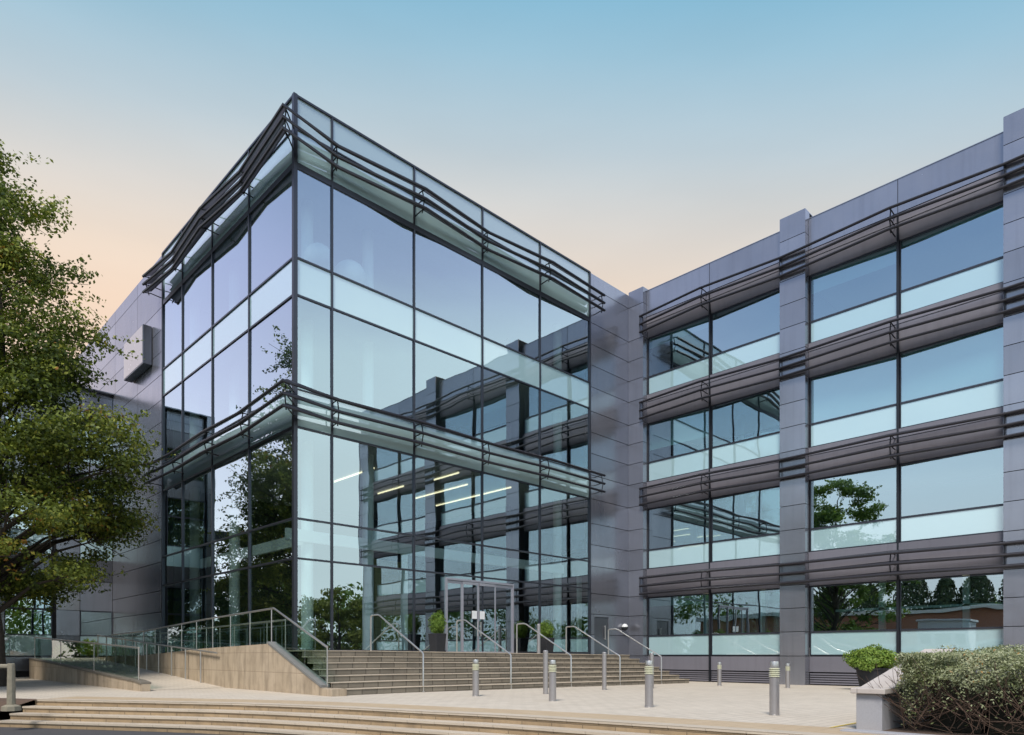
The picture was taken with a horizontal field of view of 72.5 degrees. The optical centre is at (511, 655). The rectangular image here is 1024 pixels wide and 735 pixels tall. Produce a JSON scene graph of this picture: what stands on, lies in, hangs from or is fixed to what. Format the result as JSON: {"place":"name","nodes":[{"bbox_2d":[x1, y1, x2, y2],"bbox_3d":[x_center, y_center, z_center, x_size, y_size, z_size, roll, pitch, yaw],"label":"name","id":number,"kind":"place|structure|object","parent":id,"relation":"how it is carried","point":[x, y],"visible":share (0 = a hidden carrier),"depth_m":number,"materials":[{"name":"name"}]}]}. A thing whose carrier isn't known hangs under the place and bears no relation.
{"place":"outdoors","nodes":[
{"label":"outdoors","id":0,"kind":"place"},
{"bbox_2d":[0,700,34,719],"bbox_3d":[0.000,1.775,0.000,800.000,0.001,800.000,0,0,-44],"label":"ground","id":1,"kind":"structure","parent":0,"point":[4,715],"depth_m":21.64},
{"bbox_2d":[0,727,221,734],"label":"road","id":2,"kind":"structure","parent":0,"point":[22,731],"depth_m":15.42,"materials":[{"name":"grey asphalt"}]},
{"bbox_2d":[0,663,21,710],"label":"timber post rail","id":3,"kind":"object","parent":2,"relation":"on","point":[11,705],"visible":1,"depth_m":15.74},
{"bbox_2d":[0,698,35,710],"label":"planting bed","id":4,"kind":"object","parent":2,"relation":"on","point":[3,701],"visible":0.43,"depth_m":17.50,"materials":[{"name":"grey stone"}]},
{"bbox_2d":[0,701,759,734],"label":"step risers","id":5,"kind":"object","parent":2,"relation":"on","point":[638,729],"visible":0.99,"depth_m":15.06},
{"bbox_2d":[0,698,841,734],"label":"step treads","id":6,"kind":"object","parent":5,"relation":"on","point":[539,728],"visible":1,"depth_m":14.46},
{"bbox_2d":[840,728,931,734],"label":"kerb","id":7,"kind":"structure","parent":2,"relation":"on","point":[872,731],"depth_m":9.88,"materials":[{"name":"grey concrete"}]},
{"bbox_2d":[0,677,858,728],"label":"plaza","id":8,"kind":"structure","parent":0,"point":[818,705],"depth_m":18.42,"materials":[{"name":"beige concrete"}]},
{"bbox_2d":[0,386,113,676],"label":"office wing","id":9,"kind":"structure","parent":8,"relation":"on","point":[89,615],"depth_m":36.82,"materials":[{"name":"grey metal"}]},
{"bbox_2d":[4,608,51,634],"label":"window","id":10,"kind":"structure","parent":9,"relation":"in","point":[7,608],"depth_m":35.74,"materials":[{"name":"black metal"}]},
{"bbox_2d":[4,601,51,608],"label":"window","id":11,"kind":"structure","parent":9,"relation":"in","point":[4,601],"depth_m":35.77,"materials":[{"name":"black metal"}]},
{"bbox_2d":[80,611,112,635],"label":"window","id":12,"kind":"structure","parent":9,"relation":"in","point":[80,611],"depth_m":38.03,"materials":[{"name":"black metal"}]},
{"bbox_2d":[0,139,175,686],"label":"broadleaf tree","id":13,"kind":"object","parent":8,"relation":"on","point":[33,370],"visible":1,"depth_m":24.86,"materials":[{"name":"green plant"}]},
{"bbox_2d":[29,658,150,691],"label":"stone wall","id":14,"kind":"structure","parent":8,"relation":"on","point":[43,669],"depth_m":26.75,"materials":[{"name":"stone"}]},
{"bbox_2d":[34,637,139,679],"bbox_3d":[-17.236,-0.040,27.617,0.060,1.690,15.636,0,0,-44],"label":"glass balustrade","id":15,"kind":"object","parent":14,"relation":"on","point":[94,643],"visible":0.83,"depth_m":25.76,"materials":[{"name":"metal"}]},
{"bbox_2d":[40,658,224,689],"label":"ramp path","id":16,"kind":"structure","parent":8,"relation":"on","point":[160,681],"depth_m":27.78,"materials":[{"name":"beige concrete"}]},
{"bbox_2d":[52,645,73,657],"bbox_3d":[-22.846,-0.231,35.555,1.055,0.802,1.054,0,0,-44],"label":"leafy plant","id":17,"kind":"object","parent":16,"relation":"on","point":[65,651],"visible":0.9,"depth_m":35.43,"materials":[{"name":"green plant"}]},
{"bbox_2d":[74,638,104,657],"bbox_3d":[-21.898,-0.392,36.196,1.506,1.074,1.501,0,0,-44],"label":"leafy plant","id":18,"kind":"object","parent":16,"relation":"on","point":[88,648],"visible":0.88,"depth_m":36.01,"materials":[{"name":"green plant"}]},
{"bbox_2d":[97,635,217,682],"bbox_3d":[-15.474,-0.009,29.549,0.060,2.052,15.104,0,0,-44],"label":"ramp handrail","id":19,"kind":"object","parent":16,"relation":"on","point":[147,643],"visible":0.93,"depth_m":29.28,"materials":[{"name":"metal"}]},
{"bbox_2d":[117,619,285,655],"bbox_3d":[-13.520,-0.518,28.650,0.060,1.274,18.118,0,0,-44],"label":"ramp handrail","id":20,"kind":"object","parent":16,"relation":"on","point":[234,625],"visible":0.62,"depth_m":26.70,"materials":[{"name":"metal"}]},
{"bbox_2d":[96,642,346,696],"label":"stone ramp wall","id":21,"kind":"structure","parent":8,"relation":"on","point":[273,666],"depth_m":22.78,"materials":[{"name":"stone"}]},
{"bbox_2d":[111,607,327,686],"bbox_3d":[-12.309,-0.310,26.652,0.060,2.350,20.668,0,0,-44],"label":"metal railing","id":22,"kind":"object","parent":21,"relation":"on","point":[290,620],"visible":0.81,"depth_m":23.92,"materials":[{"name":"metal"}]},
{"bbox_2d":[75,92,628,683],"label":"glass entrance block","id":23,"kind":"structure","parent":8,"relation":"on","point":[389,386],"depth_m":29.62,"materials":[{"name":"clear glass"}]},
{"bbox_2d":[124,324,151,382],"bbox_3d":[-18.584,-14.925,34.627,0.412,1.880,3.052,0,0,-44],"label":"sign box","id":24,"kind":"object","parent":23,"relation":"attached to","point":[134,369],"visible":1,"depth_m":33.95,"materials":[{"name":"white metal"}]},
{"bbox_2d":[448,580,461,651],"bbox_3d":[-2.335,-1.505,28.209,0.792,3.000,0.050,0,0,-44],"label":"door leaf","id":25,"kind":"structure","parent":23,"relation":"in","point":[449,581],"depth_m":28.44,"materials":[{"name":"metal"}]},
{"bbox_2d":[462,581,477,651],"bbox_3d":[-1.695,-1.505,28.733,0.856,3.000,0.115,0,0,-44],"label":"door leaf","id":26,"kind":"structure","parent":23,"relation":"in","point":[474,613],"depth_m":28.58,"materials":[{"name":"metal"}]},
{"bbox_2d":[478,583,495,652],"bbox_3d":[-1.037,-1.505,29.376,0.986,3.000,0.115,0,0,-44],"label":"door leaf","id":27,"kind":"structure","parent":23,"relation":"in","point":[482,613],"depth_m":29.55,"materials":[{"name":"metal"}]},
{"bbox_2d":[496,585,511,652],"bbox_3d":[-0.373,-1.505,30.126,1.012,3.000,0.050,0,0,-44],"label":"door leaf","id":28,"kind":"structure","parent":23,"relation":"in","point":[499,586],"depth_m":30.43,"materials":[{"name":"metal"}]},
{"bbox_2d":[594,617,607,654],"bbox_3d":[4.471,-0.935,34.841,1.087,1.900,0.125,0,0,-44],"label":"door","id":29,"kind":"structure","parent":23,"relation":"in","point":[600,624],"depth_m":34.83,"materials":[{"name":"metal"}]},
{"bbox_2d":[622,624,627,630],"bbox_3d":[5.816,-1.445,35.991,0.340,0.360,0.335,0,0,-44],"label":"wall lamp","id":30,"kind":"object","parent":23,"relation":"attached to","point":[624,627],"visible":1,"depth_m":35.87,"materials":[{"name":"white glass"}]},
{"bbox_2d":[47,696,881,734],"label":"paving band","id":31,"kind":"object","parent":8,"relation":"on","point":[816,729],"visible":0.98,"depth_m":13.31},
{"bbox_2d":[472,659,478,695],"bbox_3d":[-0.985,0.616,18.968,0.202,1.000,0.202,0,0,-44],"label":"lit bollard","id":32,"kind":"object","parent":8,"relation":"on","point":[475,680],"visible":1,"depth_m":18.90,"materials":[{"name":"metal"}]},
{"bbox_2d":[302,651,688,694],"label":"entrance step risers","id":33,"kind":"object","parent":8,"relation":"on","point":[613,661],"visible":0.66,"depth_m":23.50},
{"bbox_2d":[287,650,689,689],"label":"entrance step treads","id":34,"kind":"object","parent":33,"relation":"on","point":[465,673],"visible":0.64,"depth_m":23.20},
{"bbox_2d":[370,614,424,691],"bbox_3d":[-3.692,-0.114,22.240,0.120,2.497,2.957,0,0,-44],"label":"stair handrail","id":35,"kind":"object","parent":34,"relation":"on","point":[401,634],"visible":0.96,"depth_m":22.10,"materials":[{"name":"metal"}]},
{"bbox_2d":[428,609,446,651],"bbox_3d":[-2.865,-0.939,26.606,0.722,1.665,0.722,0,0,16],"label":"potted shrub","id":36,"kind":"object","parent":34,"relation":"on","point":[437,639],"visible":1,"depth_m":26.44,"materials":[{"name":"green plant"}]},
{"bbox_2d":[456,619,511,688],"bbox_3d":[-1.032,-0.074,24.839,0.120,2.497,2.957,0,0,-44],"label":"stair handrail","id":37,"kind":"object","parent":34,"relation":"on","point":[488,638],"visible":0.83,"depth_m":24.75,"materials":[{"name":"metal"}]},
{"bbox_2d":[537,624,539,652],"bbox_3d":[1.143,-0.699,29.915,0.156,1.282,0.156,0,0,-44],"label":"steel post","id":38,"kind":"object","parent":34,"relation":"on","point":[538,639],"visible":0.85,"depth_m":29.85,"materials":[{"name":"silver metal"}]},
{"bbox_2d":[516,623,571,686],"bbox_3d":[1.207,-0.045,27.026,0.120,2.497,2.957,0,0,-44],"label":"stair handrail","id":39,"kind":"object","parent":34,"relation":"on","point":[551,642],"visible":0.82,"depth_m":26.62,"materials":[{"name":"metal"}]},
{"bbox_2d":[539,619,554,653],"bbox_3d":[1.492,-0.817,30.838,0.778,1.537,0.757,0,0,6],"label":"potted shrub","id":40,"kind":"object","parent":34,"relation":"on","point":[546,628],"visible":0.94,"depth_m":30.66,"materials":[{"name":"green plant"}]},
{"bbox_2d":[566,626,620,684],"bbox_3d":[3.353,-0.016,29.123,0.120,2.497,2.957,0,0,-44],"label":"stair handrail","id":41,"kind":"object","parent":34,"relation":"on","point":[602,645],"visible":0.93,"depth_m":28.74,"materials":[{"name":"metal"}]},
{"bbox_2d":[608,628,661,679],"bbox_3d":[5.463,0.012,31.184,0.120,2.497,2.957,0,0,-44],"label":"stair handrail","id":42,"kind":"object","parent":34,"relation":"on","point":[637,642],"visible":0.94,"depth_m":31.16,"materials":[{"name":"metal"}]},
{"bbox_2d":[543,650,547,693],"bbox_3d":[0.985,0.498,20.474,0.156,1.283,0.156,0,0,-44],"label":"steel post","id":43,"kind":"object","parent":8,"relation":"on","point":[545,671],"visible":0.94,"depth_m":20.41,"materials":[{"name":"silver metal"}]},
{"bbox_2d":[548,660,556,700],"bbox_3d":[0.984,0.616,16.952,0.202,1.000,0.202,0,0,-44],"label":"lit bollard","id":44,"kind":"object","parent":8,"relation":"on","point":[552,683],"visible":0.99,"depth_m":16.88,"materials":[{"name":"metal"}]},
{"bbox_2d":[602,652,606,689],"bbox_3d":[3.122,0.533,23.624,0.156,1.282,0.156,0,0,-44],"label":"steel post","id":45,"kind":"object","parent":8,"relation":"on","point":[604,670],"visible":0.97,"depth_m":23.56,"materials":[{"name":"silver metal"}]},
{"bbox_2d":[644,661,653,707],"bbox_3d":[2.936,0.616,14.954,0.202,1.000,0.202,0,0,-44],"label":"lit bollard","id":46,"kind":"object","parent":8,"relation":"on","point":[648,687],"visible":1,"depth_m":14.88,"materials":[{"name":"metal"}]},
{"bbox_2d":[650,653,653,687],"bbox_3d":[5.089,0.558,25.426,0.156,1.282,0.156,0,0,-44],"label":"steel post","id":47,"kind":"object","parent":8,"relation":"on","point":[651,656],"visible":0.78,"depth_m":25.38,"materials":[{"name":"silver metal"}]},
{"bbox_2d":[717,662,721,685],"bbox_3d":[8.463,0.763,28.477,0.182,0.960,0.182,0,0,-44],"label":"lit bollard","id":48,"kind":"object","parent":8,"relation":"on","point":[719,665],"visible":1,"depth_m":28.41,"materials":[{"name":"metal"}]},
{"bbox_2d":[511,108,1023,685],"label":"office wing","id":49,"kind":"structure","parent":8,"relation":"on","point":[825,438],"depth_m":30.11,"materials":[{"name":"grey metal"}]},
{"bbox_2d":[648,594,708,655],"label":"window","id":50,"kind":"structure","parent":49,"relation":"in","point":[678,644],"depth_m":34.81,"materials":[{"name":"teal glass"}]},
{"bbox_2d":[648,498,708,568],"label":"window","id":51,"kind":"structure","parent":49,"relation":"in","point":[695,553],"depth_m":34.82,"materials":[{"name":"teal glass"}]},
{"bbox_2d":[648,407,708,481],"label":"window","id":52,"kind":"structure","parent":49,"relation":"in","point":[692,425],"depth_m":34.85,"materials":[{"name":"teal glass"}]},
{"bbox_2d":[648,315,708,394],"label":"window","id":53,"kind":"structure","parent":49,"relation":"in","point":[697,369],"depth_m":34.83,"materials":[{"name":"teal glass"}]},
{"bbox_2d":[711,589,779,655],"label":"window","id":54,"kind":"structure","parent":49,"relation":"in","point":[760,643],"depth_m":32.27,"materials":[{"name":"teal glass"}]},
{"bbox_2d":[711,486,779,562],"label":"window","id":55,"kind":"structure","parent":49,"relation":"in","point":[765,545],"depth_m":32.28,"materials":[{"name":"teal glass"}]},
{"bbox_2d":[711,288,779,374],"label":"window","id":56,"kind":"structure","parent":49,"relation":"in","point":[767,346],"depth_m":32.28,"materials":[{"name":"teal glass"}]},
{"bbox_2d":[711,387,780,468],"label":"window","id":57,"kind":"structure","parent":49,"relation":"in","point":[766,445],"depth_m":32.27,"materials":[{"name":"teal glass"}]},
{"bbox_2d":[810,580,896,655],"bbox_3d":[14.073,-1.475,28.882,0.080,2.980,3.450,0,0,-44],"label":"window","id":58,"kind":"structure","parent":49,"relation":"in","point":[822,643],"depth_m":29.03,"materials":[{"name":"teal glass"}]},
{"bbox_2d":[810,465,896,551],"bbox_3d":[14.073,-5.990,28.882,0.080,3.090,3.450,0,0,-44],"label":"window","id":59,"kind":"structure","parent":49,"relation":"in","point":[881,531],"depth_m":28.83,"materials":[{"name":"teal glass"}]},
{"bbox_2d":[810,354,896,447],"bbox_3d":[14.102,-10.440,28.910,0.160,3.010,3.450,0,0,-44],"label":"window","id":60,"kind":"structure","parent":49,"relation":"in","point":[872,384],"depth_m":28.89,"materials":[{"name":"blue glass"}]},
{"bbox_2d":[810,242,896,342],"bbox_3d":[14.102,-14.885,28.910,0.160,2.940,3.450,0,0,-44],"label":"window","id":61,"kind":"structure","parent":49,"relation":"in","point":[885,307],"depth_m":28.86,"materials":[{"name":"blue glass"}]},
{"bbox_2d":[900,324,1002,428],"bbox_3d":[16.569,-10.440,26.385,0.160,3.010,3.450,0,0,-44],"label":"window","id":62,"kind":"structure","parent":49,"relation":"in","point":[976,357],"depth_m":26.36,"materials":[{"name":"blue glass"}]},
{"bbox_2d":[900,573,1003,652],"bbox_3d":[16.540,-1.475,26.357,0.080,2.980,3.450,0,0,-44],"label":"window","id":63,"kind":"structure","parent":49,"relation":"in","point":[914,640],"depth_m":26.38,"materials":[{"name":"teal glass"}]},
{"bbox_2d":[900,446,1003,542],"bbox_3d":[16.540,-5.990,26.357,0.080,3.090,3.450,0,0,-44],"label":"window","id":64,"kind":"structure","parent":49,"relation":"in","point":[987,519],"depth_m":26.32,"materials":[{"name":"teal glass"}]},
{"bbox_2d":[900,201,1003,314],"bbox_3d":[16.569,-14.885,26.385,0.160,2.940,3.450,0,0,-44],"label":"window","id":65,"kind":"structure","parent":49,"relation":"in","point":[988,273],"depth_m":26.34,"materials":[{"name":"teal glass"}]},
{"bbox_2d":[769,661,779,715],"bbox_3d":[4.875,0.615,12.969,0.202,1.000,0.202,0,0,-44],"label":"lit bollard","id":66,"kind":"object","parent":8,"relation":"on","point":[773,692],"visible":1,"depth_m":12.90,"materials":[{"name":"metal"}]},
{"bbox_2d":[785,663,789,687],"bbox_3d":[10.424,0.777,26.393,0.182,0.930,0.182,0,0,-44],"label":"lit bollard","id":67,"kind":"object","parent":8,"relation":"on","point":[787,676],"visible":0.98,"depth_m":26.32,"materials":[{"name":"metal"}]},
{"bbox_2d":[842,643,898,686],"bbox_3d":[12.817,0.406,24.944,1.839,1.686,1.682,0,0,11],"label":"potted shrub","id":68,"kind":"object","parent":8,"relation":"on","point":[865,661],"visible":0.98,"depth_m":24.52,"materials":[{"name":"green plant"}]},
{"bbox_2d":[850,649,952,730],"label":"planter wall","id":69,"kind":"structure","parent":8,"relation":"on","point":[873,712],"depth_m":10.41,"materials":[{"name":"grey concrete"}]},
{"bbox_2d":[884,720,993,734],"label":"hedge bed","id":70,"kind":"object","parent":8,"relation":"on","point":[927,730],"depth_m":10.12,"materials":[{"name":"brown soil"}]},
{"bbox_2d":[854,643,1023,734],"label":"clipped hedge","id":71,"kind":"object","parent":70,"relation":"on","point":[964,695],"visible":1,"depth_m":9.67,"materials":[{"name":"green plant"}]},
{"bbox_2d":[0,0,1023,365],"label":"sky","id":72,"kind":"structure","parent":0,"point":[647,144],"materials":[{"name":"blue"}]}
]}

